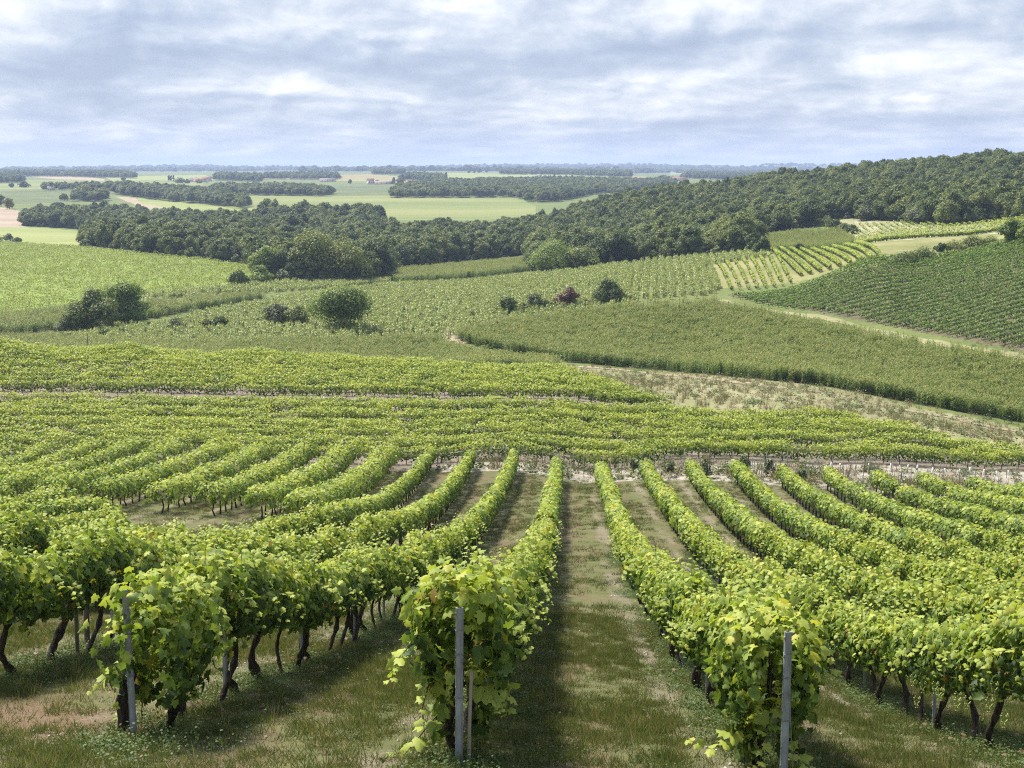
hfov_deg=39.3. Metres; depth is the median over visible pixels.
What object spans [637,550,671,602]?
grapevine
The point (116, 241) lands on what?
broadleaf tree
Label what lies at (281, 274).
bushy shrub
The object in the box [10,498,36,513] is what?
grapevine
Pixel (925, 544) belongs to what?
grapevine
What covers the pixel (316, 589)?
grapevine
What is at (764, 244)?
bushy shrub
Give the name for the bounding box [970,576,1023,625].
grapevine
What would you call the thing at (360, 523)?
grapevine
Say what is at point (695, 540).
grapevine
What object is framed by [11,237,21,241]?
hedge bush
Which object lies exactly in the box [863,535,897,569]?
grapevine
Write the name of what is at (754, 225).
broadleaf tree
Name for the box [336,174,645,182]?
tilled field
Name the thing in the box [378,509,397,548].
grapevine
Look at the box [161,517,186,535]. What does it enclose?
grapevine
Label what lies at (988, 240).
hedge bush
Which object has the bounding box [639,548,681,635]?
grapevine
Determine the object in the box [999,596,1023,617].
grapevine
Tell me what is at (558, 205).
meadow
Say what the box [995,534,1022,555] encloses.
grapevine
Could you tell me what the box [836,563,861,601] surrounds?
grapevine
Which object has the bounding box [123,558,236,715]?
grapevine
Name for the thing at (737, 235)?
broadleaf tree
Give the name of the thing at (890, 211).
broadleaf tree
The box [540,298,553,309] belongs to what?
bushy shrub
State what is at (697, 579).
grapevine
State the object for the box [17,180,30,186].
round tree
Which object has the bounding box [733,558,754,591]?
grapevine
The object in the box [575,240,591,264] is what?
broadleaf tree
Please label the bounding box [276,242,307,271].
broadleaf tree
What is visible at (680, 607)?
grapevine
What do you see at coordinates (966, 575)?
grapevine
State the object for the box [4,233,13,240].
bushy shrub
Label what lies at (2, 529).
grapevine
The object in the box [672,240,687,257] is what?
broadleaf tree
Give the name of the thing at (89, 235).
broadleaf tree
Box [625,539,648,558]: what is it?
grapevine
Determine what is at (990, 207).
broadleaf tree
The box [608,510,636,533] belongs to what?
grapevine
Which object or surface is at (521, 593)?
grapevine
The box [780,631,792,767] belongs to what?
end post
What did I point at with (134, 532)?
grapevine
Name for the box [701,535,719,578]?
grapevine
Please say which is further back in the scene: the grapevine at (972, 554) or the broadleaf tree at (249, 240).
the broadleaf tree at (249, 240)
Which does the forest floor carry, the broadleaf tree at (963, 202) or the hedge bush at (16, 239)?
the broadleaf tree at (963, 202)
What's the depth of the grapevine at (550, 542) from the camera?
45.72 m
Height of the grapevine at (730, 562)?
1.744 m
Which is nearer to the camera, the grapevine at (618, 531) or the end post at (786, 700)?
the end post at (786, 700)
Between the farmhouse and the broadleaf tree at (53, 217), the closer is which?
the broadleaf tree at (53, 217)
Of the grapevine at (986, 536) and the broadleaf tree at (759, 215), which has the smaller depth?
the grapevine at (986, 536)
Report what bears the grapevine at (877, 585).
on the vineyard ground at (594, 538)
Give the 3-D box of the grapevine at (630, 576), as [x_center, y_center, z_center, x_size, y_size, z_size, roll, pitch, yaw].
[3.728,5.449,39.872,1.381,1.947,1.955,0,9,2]
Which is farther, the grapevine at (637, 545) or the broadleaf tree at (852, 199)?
the broadleaf tree at (852, 199)
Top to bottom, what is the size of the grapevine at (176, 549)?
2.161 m
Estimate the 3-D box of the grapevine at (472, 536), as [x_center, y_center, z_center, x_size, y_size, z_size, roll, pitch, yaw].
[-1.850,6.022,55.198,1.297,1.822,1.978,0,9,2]
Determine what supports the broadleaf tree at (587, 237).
on the forest floor
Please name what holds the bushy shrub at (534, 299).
on the vineyard rows at (689, 296)
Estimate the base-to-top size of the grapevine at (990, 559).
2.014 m
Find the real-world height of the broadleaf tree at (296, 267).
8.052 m
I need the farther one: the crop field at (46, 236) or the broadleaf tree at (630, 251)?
the crop field at (46, 236)
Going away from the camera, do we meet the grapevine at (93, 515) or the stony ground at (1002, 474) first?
the grapevine at (93, 515)
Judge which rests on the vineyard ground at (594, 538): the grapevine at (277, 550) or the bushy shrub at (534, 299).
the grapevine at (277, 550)
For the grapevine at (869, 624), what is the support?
on the vineyard ground at (594, 538)
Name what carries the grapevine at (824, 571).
on the vineyard ground at (594, 538)
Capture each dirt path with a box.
[443,328,471,343]
[578,366,1022,431]
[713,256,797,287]
[716,299,1023,357]
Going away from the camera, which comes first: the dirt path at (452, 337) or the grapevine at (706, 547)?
the grapevine at (706, 547)
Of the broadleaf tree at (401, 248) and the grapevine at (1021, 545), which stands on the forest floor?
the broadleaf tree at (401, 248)
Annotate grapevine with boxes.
[0,497,63,555]
[0,501,29,513]
[0,515,36,557]
[0,524,15,555]
[0,546,26,623]
[0,549,80,674]
[4,532,95,661]
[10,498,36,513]
[32,526,78,554]
[34,511,53,530]
[35,518,126,653]
[45,514,59,529]
[50,515,72,528]
[51,515,85,538]
[53,505,86,524]
[59,510,147,644]
[74,511,90,522]
[75,518,115,605]
[77,566,233,731]
[79,507,100,521]
[86,504,108,521]
[104,511,131,526]
[115,519,167,630]
[115,536,185,599]
[116,523,157,542]
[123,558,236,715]
[143,516,166,545]
[157,520,195,549]
[157,529,199,562]
[157,534,178,551]
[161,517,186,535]
[163,520,178,535]
[167,531,265,701]
[182,528,202,546]
[186,523,212,543]
[192,533,225,554]
[193,528,222,538]
[195,526,254,553]
[204,523,236,535]
[206,528,289,691]
[222,521,263,554]
[237,541,305,678]
[239,519,265,535]
[240,531,281,558]
[251,552,321,673]
[252,521,269,537]
[253,513,283,539]
[258,525,294,560]
[262,515,292,537]
[264,534,283,556]
[270,531,303,561]
[271,541,344,668]
[275,528,315,559]
[279,513,306,538]
[291,532,327,565]
[291,552,345,660]
[292,507,317,535]
[292,511,308,536]
[300,500,325,529]
[301,507,320,534]
[304,527,328,569]
[310,523,341,562]
[312,511,330,528]
[313,530,343,557]
[313,550,359,651]
[314,501,333,526]
[317,521,353,557]
[323,539,381,641]
[324,547,369,645]
[335,522,360,554]
[342,515,376,547]
[343,523,365,546]
[344,524,362,549]
[346,537,390,632]
[346,544,385,634]
[351,545,410,625]
[354,511,386,547]
[355,512,383,547]
[362,536,413,621]
[368,512,389,541]
[369,513,387,542]
[376,549,419,617]
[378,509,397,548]
[383,511,398,545]
[383,558,524,758]
[386,531,430,606]
[386,542,415,613]
[387,508,404,546]
[387,512,410,545]
[389,505,413,545]
[401,529,436,575]
[402,538,428,603]
[407,555,533,734]
[414,540,436,599]
[419,528,442,571]
[422,537,526,697]
[429,524,457,562]
[432,528,451,564]
[432,534,447,573]
[442,525,470,557]
[443,525,462,561]
[446,519,468,562]
[449,511,479,560]
[449,533,461,563]
[450,514,470,548]
[450,525,468,567]
[460,512,479,553]
[460,519,480,558]
[461,547,534,632]
[463,507,487,550]
[467,599,531,660]
[471,510,484,545]
[474,548,541,638]
[486,552,551,643]
[497,548,543,607]
[504,548,553,615]
[505,551,552,602]
[507,543,551,594]
[508,533,556,583]
[509,536,557,582]
[512,543,546,595]
[514,580,542,660]
[523,526,553,565]
[524,530,552,574]
[526,579,546,631]
[528,518,562,550]
[528,524,560,550]
[531,508,563,531]
[533,513,561,536]
[537,512,558,534]
[540,530,555,555]
[544,553,557,577]
[606,510,634,541]
[607,517,634,547]
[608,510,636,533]
[608,516,633,536]
[609,518,632,537]
[610,520,635,546]
[610,532,637,566]
[610,533,620,561]
[613,529,647,563]
[613,531,649,569]
[614,525,640,577]
[619,538,650,580]
[621,549,651,608]
[622,546,668,613]
[623,536,649,575]
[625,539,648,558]
[633,545,659,613]
[635,550,685,640]
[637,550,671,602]
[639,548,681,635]
[639,560,662,627]
[640,568,681,647]
[643,557,677,644]
[647,554,699,669]
[652,568,711,660]
[659,555,729,665]
[662,583,711,677]
[667,590,717,689]
[675,610,714,703]
[677,585,720,690]
[679,571,750,715]
[680,518,702,558]
[684,517,707,561]
[684,588,841,767]
[686,523,703,565]
[688,520,726,571]
[689,529,708,568]
[697,529,719,574]
[699,586,781,686]
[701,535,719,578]
[705,541,723,586]
[708,583,829,758]
[710,536,735,586]
[713,541,740,578]
[716,545,744,579]
[717,551,742,583]
[718,569,798,734]
[724,551,754,586]
[727,549,748,584]
[733,552,761,590]
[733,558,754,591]
[749,556,776,590]
[754,558,784,591]
[755,528,776,556]
[760,529,793,560]
[760,564,798,593]
[767,530,794,568]
[773,536,789,572]
[773,568,794,593]
[777,569,804,602]
[779,538,795,568]
[781,539,816,573]
[783,537,805,571]
[787,568,831,611]
[790,572,841,615]
[794,545,818,578]
[794,547,810,577]
[799,546,828,579]
[808,592,844,672]
[813,547,840,580]
[813,594,870,679]
[814,557,842,585]
[828,532,848,556]
[828,553,860,591]
[829,596,876,687]
[834,529,851,557]
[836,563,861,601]
[838,607,893,694]
[840,562,883,608]
[842,530,866,560]
[843,569,867,605]
[850,537,867,566]
[852,599,917,705]
[853,533,874,568]
[856,599,935,715]
[857,534,888,568]
[860,562,895,611]
[862,576,898,610]
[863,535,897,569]
[872,569,909,617]
[875,541,897,571]
[880,546,907,573]
[884,599,945,723]
[886,545,921,580]
[887,575,921,618]
[892,548,930,581]
[893,603,977,731]
[899,568,940,617]
[902,524,932,554]
[907,555,930,582]
[909,550,945,585]
[911,576,959,621]
[914,529,934,553]
[915,529,944,559]
[923,557,952,584]
[924,540,950,561]
[926,584,973,625]
[927,596,1012,740]
[934,556,975,594]
[937,537,972,563]
[938,601,1017,749]
[943,556,988,590]
[943,588,974,624]
[948,545,976,563]
[953,581,997,624]
[955,561,1001,595]
[957,544,986,568]
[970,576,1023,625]
[971,569,1004,594]
[972,546,1000,576]
[973,600,1023,727]
[978,529,1002,554]
[980,551,1013,576]
[985,525,1011,554]
[989,549,1021,583]
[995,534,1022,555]
[998,575,1023,593]
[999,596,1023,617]
[1001,551,1023,581]
[1003,531,1023,556]
[1007,611,1023,691]
[1013,540,1023,557]
[1014,564,1023,582]
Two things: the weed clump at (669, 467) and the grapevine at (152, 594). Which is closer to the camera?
the grapevine at (152, 594)
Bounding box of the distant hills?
[204,165,839,171]
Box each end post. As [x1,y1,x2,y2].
[121,589,136,735]
[454,607,463,766]
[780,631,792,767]
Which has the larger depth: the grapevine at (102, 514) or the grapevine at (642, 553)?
the grapevine at (102, 514)
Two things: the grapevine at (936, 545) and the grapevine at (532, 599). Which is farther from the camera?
the grapevine at (936, 545)
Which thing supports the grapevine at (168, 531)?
on the vineyard ground at (594, 538)
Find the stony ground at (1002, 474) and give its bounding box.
[440,461,1023,504]
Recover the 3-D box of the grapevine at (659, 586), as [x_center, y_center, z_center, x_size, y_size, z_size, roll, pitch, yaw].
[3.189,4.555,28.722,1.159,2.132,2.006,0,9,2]
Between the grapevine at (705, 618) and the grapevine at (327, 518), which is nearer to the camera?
the grapevine at (705, 618)
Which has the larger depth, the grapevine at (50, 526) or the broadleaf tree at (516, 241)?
the broadleaf tree at (516, 241)
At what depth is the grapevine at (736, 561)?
43.73 m
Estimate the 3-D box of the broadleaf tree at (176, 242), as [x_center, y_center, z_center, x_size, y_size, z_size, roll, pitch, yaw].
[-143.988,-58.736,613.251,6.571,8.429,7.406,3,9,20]
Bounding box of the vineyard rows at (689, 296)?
[99,254,764,342]
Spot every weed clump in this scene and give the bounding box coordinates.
[629,459,638,471]
[663,461,674,472]
[701,458,712,476]
[739,453,750,468]
[763,459,776,474]
[796,469,806,479]
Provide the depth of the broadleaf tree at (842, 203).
607.16 m
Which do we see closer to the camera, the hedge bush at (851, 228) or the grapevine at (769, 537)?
the grapevine at (769, 537)
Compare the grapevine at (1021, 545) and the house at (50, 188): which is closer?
the grapevine at (1021, 545)
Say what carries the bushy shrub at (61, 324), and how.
on the meadow
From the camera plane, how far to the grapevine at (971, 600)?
28.68 m
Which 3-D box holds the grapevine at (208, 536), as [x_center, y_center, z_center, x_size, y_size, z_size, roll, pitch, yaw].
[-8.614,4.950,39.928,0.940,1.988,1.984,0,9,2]
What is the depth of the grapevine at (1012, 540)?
55.99 m
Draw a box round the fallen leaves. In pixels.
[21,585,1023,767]
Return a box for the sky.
[0,0,1023,167]
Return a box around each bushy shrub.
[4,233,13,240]
[54,314,77,332]
[163,316,186,328]
[201,317,210,327]
[206,314,228,326]
[226,268,250,283]
[261,301,289,323]
[275,267,294,279]
[282,304,309,324]
[498,296,518,313]
[517,302,530,311]
[525,254,535,267]
[527,291,546,306]
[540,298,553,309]
[552,296,562,307]
[568,243,600,268]
[590,278,626,302]
[750,236,772,252]
[794,242,805,249]
[854,204,878,220]
[901,207,924,223]
[951,206,986,222]
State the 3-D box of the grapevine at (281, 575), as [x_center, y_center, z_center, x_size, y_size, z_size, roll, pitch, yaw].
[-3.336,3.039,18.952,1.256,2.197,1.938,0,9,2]
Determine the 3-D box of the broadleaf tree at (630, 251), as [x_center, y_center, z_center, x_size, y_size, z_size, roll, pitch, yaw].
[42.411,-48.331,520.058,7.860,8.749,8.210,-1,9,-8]
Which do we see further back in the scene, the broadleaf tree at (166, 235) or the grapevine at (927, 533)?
the broadleaf tree at (166, 235)
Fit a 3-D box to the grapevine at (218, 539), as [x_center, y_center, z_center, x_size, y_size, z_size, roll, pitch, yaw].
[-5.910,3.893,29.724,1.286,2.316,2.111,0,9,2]
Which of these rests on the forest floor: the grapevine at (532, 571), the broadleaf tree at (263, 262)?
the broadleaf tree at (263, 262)
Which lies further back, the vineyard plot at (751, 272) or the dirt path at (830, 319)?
the vineyard plot at (751, 272)
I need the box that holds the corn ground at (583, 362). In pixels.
[1,236,1023,422]
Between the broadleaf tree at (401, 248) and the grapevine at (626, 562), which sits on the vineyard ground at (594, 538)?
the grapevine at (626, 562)
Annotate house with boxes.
[47,185,54,190]
[193,177,207,181]
[319,178,335,181]
[672,177,685,180]
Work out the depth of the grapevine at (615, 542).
51.23 m
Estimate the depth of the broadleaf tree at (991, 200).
529.53 m
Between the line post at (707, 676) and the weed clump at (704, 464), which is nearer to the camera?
the line post at (707, 676)
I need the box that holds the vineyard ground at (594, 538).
[0,466,1023,767]
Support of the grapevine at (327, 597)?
on the vineyard ground at (594, 538)
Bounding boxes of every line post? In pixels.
[110,597,114,643]
[222,596,227,698]
[299,634,303,663]
[353,614,354,631]
[383,602,384,617]
[705,673,708,692]
[863,613,866,690]
[932,651,937,726]
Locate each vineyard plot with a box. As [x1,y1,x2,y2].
[0,336,670,407]
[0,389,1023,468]
[716,250,792,289]
[732,237,1023,345]
[770,240,883,275]
[827,214,1023,242]
[862,219,1023,242]
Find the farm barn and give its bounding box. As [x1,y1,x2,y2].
[374,181,391,184]
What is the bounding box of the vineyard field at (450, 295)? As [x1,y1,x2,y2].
[71,248,764,343]
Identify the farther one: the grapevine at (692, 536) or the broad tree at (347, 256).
the broad tree at (347, 256)
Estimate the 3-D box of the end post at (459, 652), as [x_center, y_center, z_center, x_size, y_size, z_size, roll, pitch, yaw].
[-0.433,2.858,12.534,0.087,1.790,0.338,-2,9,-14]
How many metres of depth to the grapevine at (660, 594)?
27.14 m
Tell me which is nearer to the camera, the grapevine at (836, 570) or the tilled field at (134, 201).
the grapevine at (836, 570)
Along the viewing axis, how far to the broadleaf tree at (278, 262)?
490.84 m
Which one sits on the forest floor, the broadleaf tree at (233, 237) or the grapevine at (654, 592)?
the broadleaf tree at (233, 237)
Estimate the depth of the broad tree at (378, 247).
517.84 m
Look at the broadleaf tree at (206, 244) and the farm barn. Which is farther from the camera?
the farm barn
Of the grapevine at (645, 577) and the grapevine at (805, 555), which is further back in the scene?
the grapevine at (805, 555)
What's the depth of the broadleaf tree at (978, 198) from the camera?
525.48 m
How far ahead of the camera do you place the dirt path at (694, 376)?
221.22 m
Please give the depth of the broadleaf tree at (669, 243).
503.53 m
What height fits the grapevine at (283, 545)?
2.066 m
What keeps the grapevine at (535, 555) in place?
on the vineyard ground at (594, 538)
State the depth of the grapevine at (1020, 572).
45.15 m
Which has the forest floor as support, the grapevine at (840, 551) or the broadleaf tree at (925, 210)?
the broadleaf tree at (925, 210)
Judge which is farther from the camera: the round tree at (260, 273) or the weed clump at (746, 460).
the round tree at (260, 273)
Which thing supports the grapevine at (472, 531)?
on the vineyard ground at (594, 538)
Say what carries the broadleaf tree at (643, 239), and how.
on the forest floor
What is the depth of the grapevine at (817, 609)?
28.87 m
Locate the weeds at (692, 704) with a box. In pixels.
[0,543,1023,767]
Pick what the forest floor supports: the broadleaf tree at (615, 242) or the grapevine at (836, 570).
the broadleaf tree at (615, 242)
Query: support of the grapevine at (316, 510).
on the vineyard ground at (594, 538)
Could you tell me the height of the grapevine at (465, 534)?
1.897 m
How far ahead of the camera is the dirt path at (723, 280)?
388.88 m
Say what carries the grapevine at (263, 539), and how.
on the vineyard ground at (594, 538)
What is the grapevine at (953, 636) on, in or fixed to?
on the vineyard ground at (594, 538)
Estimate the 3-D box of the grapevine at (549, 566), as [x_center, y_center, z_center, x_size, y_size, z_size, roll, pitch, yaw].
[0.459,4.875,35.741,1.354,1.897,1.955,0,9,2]
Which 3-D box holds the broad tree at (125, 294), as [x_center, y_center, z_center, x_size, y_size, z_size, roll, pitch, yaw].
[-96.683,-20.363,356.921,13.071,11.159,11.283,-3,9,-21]
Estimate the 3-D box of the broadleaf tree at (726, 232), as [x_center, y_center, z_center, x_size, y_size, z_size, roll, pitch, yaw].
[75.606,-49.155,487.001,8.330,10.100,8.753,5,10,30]
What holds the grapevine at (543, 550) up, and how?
on the vineyard ground at (594, 538)
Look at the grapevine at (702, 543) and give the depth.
53.51 m
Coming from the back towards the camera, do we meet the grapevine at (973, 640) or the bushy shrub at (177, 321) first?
the bushy shrub at (177, 321)
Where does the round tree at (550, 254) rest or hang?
on the meadow
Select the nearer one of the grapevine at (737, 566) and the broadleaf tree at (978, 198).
the grapevine at (737, 566)
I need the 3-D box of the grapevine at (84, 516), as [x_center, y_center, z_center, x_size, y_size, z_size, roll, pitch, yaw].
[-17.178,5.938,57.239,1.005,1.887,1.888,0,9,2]
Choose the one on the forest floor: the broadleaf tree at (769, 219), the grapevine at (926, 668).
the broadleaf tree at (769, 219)
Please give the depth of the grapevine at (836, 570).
43.42 m
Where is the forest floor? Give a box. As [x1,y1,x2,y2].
[27,213,1021,282]
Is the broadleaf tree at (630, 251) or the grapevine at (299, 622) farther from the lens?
the broadleaf tree at (630, 251)
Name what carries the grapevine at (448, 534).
on the vineyard ground at (594, 538)
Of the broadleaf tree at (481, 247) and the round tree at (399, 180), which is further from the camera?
the round tree at (399, 180)
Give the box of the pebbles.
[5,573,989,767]
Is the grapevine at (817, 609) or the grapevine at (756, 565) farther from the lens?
the grapevine at (756, 565)
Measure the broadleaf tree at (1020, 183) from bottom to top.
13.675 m
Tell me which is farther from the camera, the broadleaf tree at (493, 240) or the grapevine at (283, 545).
the broadleaf tree at (493, 240)
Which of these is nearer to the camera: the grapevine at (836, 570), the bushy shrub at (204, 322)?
the grapevine at (836, 570)
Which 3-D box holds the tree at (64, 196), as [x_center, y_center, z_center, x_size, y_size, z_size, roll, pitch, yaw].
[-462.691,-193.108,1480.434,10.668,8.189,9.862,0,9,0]
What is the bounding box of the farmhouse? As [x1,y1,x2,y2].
[366,178,374,183]
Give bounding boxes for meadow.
[0,171,1023,426]
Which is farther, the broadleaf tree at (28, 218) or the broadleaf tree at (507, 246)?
the broadleaf tree at (28, 218)
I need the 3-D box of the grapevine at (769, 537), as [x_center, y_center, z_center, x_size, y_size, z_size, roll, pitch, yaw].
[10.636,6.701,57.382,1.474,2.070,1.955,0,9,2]
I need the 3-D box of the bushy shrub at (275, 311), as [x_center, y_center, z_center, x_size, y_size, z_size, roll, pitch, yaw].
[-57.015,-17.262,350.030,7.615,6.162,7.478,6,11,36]
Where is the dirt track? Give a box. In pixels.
[564,366,1023,461]
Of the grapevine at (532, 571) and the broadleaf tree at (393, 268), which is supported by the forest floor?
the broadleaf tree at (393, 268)
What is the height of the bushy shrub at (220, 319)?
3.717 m
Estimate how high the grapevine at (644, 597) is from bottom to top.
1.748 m
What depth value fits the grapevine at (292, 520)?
52.16 m
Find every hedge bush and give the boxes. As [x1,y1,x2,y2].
[0,234,9,241]
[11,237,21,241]
[818,215,832,225]
[825,219,841,228]
[836,222,849,230]
[844,224,860,233]
[887,249,918,264]
[906,244,935,259]
[944,239,970,254]
[959,234,985,249]
[978,235,1000,245]
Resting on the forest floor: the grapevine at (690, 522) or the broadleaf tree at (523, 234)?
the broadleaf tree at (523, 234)
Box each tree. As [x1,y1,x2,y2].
[0,194,5,204]
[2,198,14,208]
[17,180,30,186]
[17,211,25,221]
[21,213,36,225]
[34,214,45,223]
[44,212,58,224]
[58,193,67,200]
[60,210,72,227]
[63,287,119,331]
[75,184,88,190]
[75,231,85,242]
[84,227,96,245]
[93,221,112,246]
[99,280,151,324]
[113,230,122,248]
[116,227,131,234]
[119,233,128,247]
[130,237,141,249]
[139,237,154,250]
[141,228,160,252]
[156,230,174,250]
[166,237,183,251]
[174,177,186,182]
[175,229,194,241]
[182,236,198,250]
[196,234,209,250]
[199,240,212,253]
[217,238,237,260]
[224,245,241,259]
[230,235,240,249]
[241,236,253,258]
[247,245,277,272]
[249,264,273,282]
[250,248,276,271]
[270,252,287,274]
[275,244,285,252]
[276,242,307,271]
[283,228,335,281]
[285,259,306,277]
[305,282,374,329]
[306,264,320,277]
[317,236,371,279]
[317,254,332,278]
[348,262,362,278]
[354,236,395,273]
[358,248,372,273]
[367,251,381,275]
[381,253,399,271]
[394,243,414,260]
[395,177,405,182]
[399,252,412,265]
[401,237,420,255]
[409,241,430,261]
[423,241,438,264]
[424,248,444,261]
[437,236,453,256]
[443,243,460,258]
[447,232,466,256]
[460,242,469,260]
[465,243,474,255]
[473,240,490,259]
[485,234,503,254]
[501,243,511,256]
[510,235,523,252]
[515,230,531,238]
[524,243,542,258]
[524,247,538,265]
[525,239,576,271]
[555,234,575,244]
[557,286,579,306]
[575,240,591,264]
[577,232,594,242]
[581,242,606,263]
[586,237,609,259]
[603,231,628,260]
[621,239,639,260]
[634,230,656,251]
[634,231,644,238]
[637,236,661,254]
[652,227,669,250]
[661,237,676,255]
[664,226,679,252]
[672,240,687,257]
[675,224,703,253]
[700,230,719,249]
[712,234,727,250]
[723,225,740,246]
[726,227,747,252]
[731,214,756,237]
[744,232,760,244]
[751,219,760,232]
[753,210,767,225]
[765,214,774,228]
[771,203,794,230]
[789,207,808,221]
[790,214,801,224]
[797,199,821,226]
[816,205,824,218]
[820,200,841,216]
[830,195,839,204]
[836,194,853,217]
[847,196,855,215]
[852,198,865,214]
[868,187,886,196]
[869,199,884,218]
[872,199,889,220]
[884,204,903,219]
[893,196,911,213]
[904,203,915,216]
[919,194,937,222]
[929,196,943,223]
[932,199,960,222]
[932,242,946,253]
[938,189,967,222]
[953,196,971,214]
[969,189,991,212]
[977,203,999,217]
[989,195,994,206]
[993,193,1007,214]
[996,217,1022,243]
[1001,201,1013,216]
[1004,190,1019,210]
[1012,177,1023,188]
[1015,221,1023,239]
[1018,192,1023,213]
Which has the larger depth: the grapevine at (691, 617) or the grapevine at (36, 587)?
the grapevine at (691, 617)
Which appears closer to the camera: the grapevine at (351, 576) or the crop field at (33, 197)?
the grapevine at (351, 576)
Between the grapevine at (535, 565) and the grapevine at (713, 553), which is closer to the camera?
the grapevine at (535, 565)
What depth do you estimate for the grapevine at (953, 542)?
53.49 m
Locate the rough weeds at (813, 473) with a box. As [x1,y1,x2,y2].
[7,336,1023,500]
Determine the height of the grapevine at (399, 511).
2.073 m
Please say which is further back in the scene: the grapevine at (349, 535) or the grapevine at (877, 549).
the grapevine at (877, 549)
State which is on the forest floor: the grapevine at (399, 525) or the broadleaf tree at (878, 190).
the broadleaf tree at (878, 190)
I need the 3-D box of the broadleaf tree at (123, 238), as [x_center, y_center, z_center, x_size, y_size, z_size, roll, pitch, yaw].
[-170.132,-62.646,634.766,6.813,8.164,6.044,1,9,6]
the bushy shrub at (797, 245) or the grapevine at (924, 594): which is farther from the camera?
the bushy shrub at (797, 245)
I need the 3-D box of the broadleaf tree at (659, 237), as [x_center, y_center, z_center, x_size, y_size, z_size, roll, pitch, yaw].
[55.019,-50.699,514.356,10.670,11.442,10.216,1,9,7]
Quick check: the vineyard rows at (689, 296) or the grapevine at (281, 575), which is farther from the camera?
the vineyard rows at (689, 296)
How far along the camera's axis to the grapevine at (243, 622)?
16.23 m
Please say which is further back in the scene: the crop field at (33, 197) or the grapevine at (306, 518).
the crop field at (33, 197)
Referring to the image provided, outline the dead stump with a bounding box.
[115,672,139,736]
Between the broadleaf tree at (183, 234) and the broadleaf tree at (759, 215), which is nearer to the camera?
the broadleaf tree at (759, 215)
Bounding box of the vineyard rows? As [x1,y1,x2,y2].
[0,435,1023,574]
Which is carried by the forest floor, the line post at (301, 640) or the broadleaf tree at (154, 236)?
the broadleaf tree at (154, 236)
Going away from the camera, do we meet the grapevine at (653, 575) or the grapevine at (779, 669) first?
the grapevine at (779, 669)
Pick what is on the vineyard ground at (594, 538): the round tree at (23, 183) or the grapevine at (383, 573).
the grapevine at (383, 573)
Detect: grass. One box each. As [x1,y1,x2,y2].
[768,233,1003,281]
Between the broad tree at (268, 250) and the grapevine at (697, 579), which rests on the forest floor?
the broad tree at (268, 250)
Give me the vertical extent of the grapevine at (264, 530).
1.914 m
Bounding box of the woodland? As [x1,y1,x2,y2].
[0,148,1023,275]
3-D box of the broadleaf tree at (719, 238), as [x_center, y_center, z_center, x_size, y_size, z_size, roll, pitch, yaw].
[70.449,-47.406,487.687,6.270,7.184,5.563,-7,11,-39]
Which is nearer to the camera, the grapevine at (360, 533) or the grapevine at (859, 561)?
the grapevine at (360, 533)
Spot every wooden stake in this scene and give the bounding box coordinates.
[74,606,79,654]
[83,590,89,644]
[467,672,472,762]
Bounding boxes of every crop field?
[0,172,681,245]
[0,180,536,219]
[0,185,389,205]
[0,243,250,311]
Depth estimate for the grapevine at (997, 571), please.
47.47 m
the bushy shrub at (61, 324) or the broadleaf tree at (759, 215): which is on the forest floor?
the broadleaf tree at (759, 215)
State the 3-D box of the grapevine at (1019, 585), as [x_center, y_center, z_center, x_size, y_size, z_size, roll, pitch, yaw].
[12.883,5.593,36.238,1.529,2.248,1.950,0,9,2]
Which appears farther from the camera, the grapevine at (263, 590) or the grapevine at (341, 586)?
the grapevine at (341, 586)
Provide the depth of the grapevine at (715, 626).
17.02 m
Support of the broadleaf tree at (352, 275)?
on the forest floor
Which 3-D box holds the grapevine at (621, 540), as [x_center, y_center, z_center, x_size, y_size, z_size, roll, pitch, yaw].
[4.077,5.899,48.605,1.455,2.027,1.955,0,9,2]
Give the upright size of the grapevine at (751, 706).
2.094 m
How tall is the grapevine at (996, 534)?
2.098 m
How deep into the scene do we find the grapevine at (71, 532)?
29.35 m
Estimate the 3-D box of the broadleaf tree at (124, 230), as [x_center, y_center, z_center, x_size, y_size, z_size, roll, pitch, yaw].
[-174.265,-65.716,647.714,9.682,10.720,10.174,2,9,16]
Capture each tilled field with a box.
[0,206,29,227]
[28,175,316,208]
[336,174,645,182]
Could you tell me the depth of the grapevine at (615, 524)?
57.11 m
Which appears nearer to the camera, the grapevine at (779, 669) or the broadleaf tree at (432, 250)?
the grapevine at (779, 669)
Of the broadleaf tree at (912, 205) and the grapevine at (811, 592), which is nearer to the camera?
the grapevine at (811, 592)

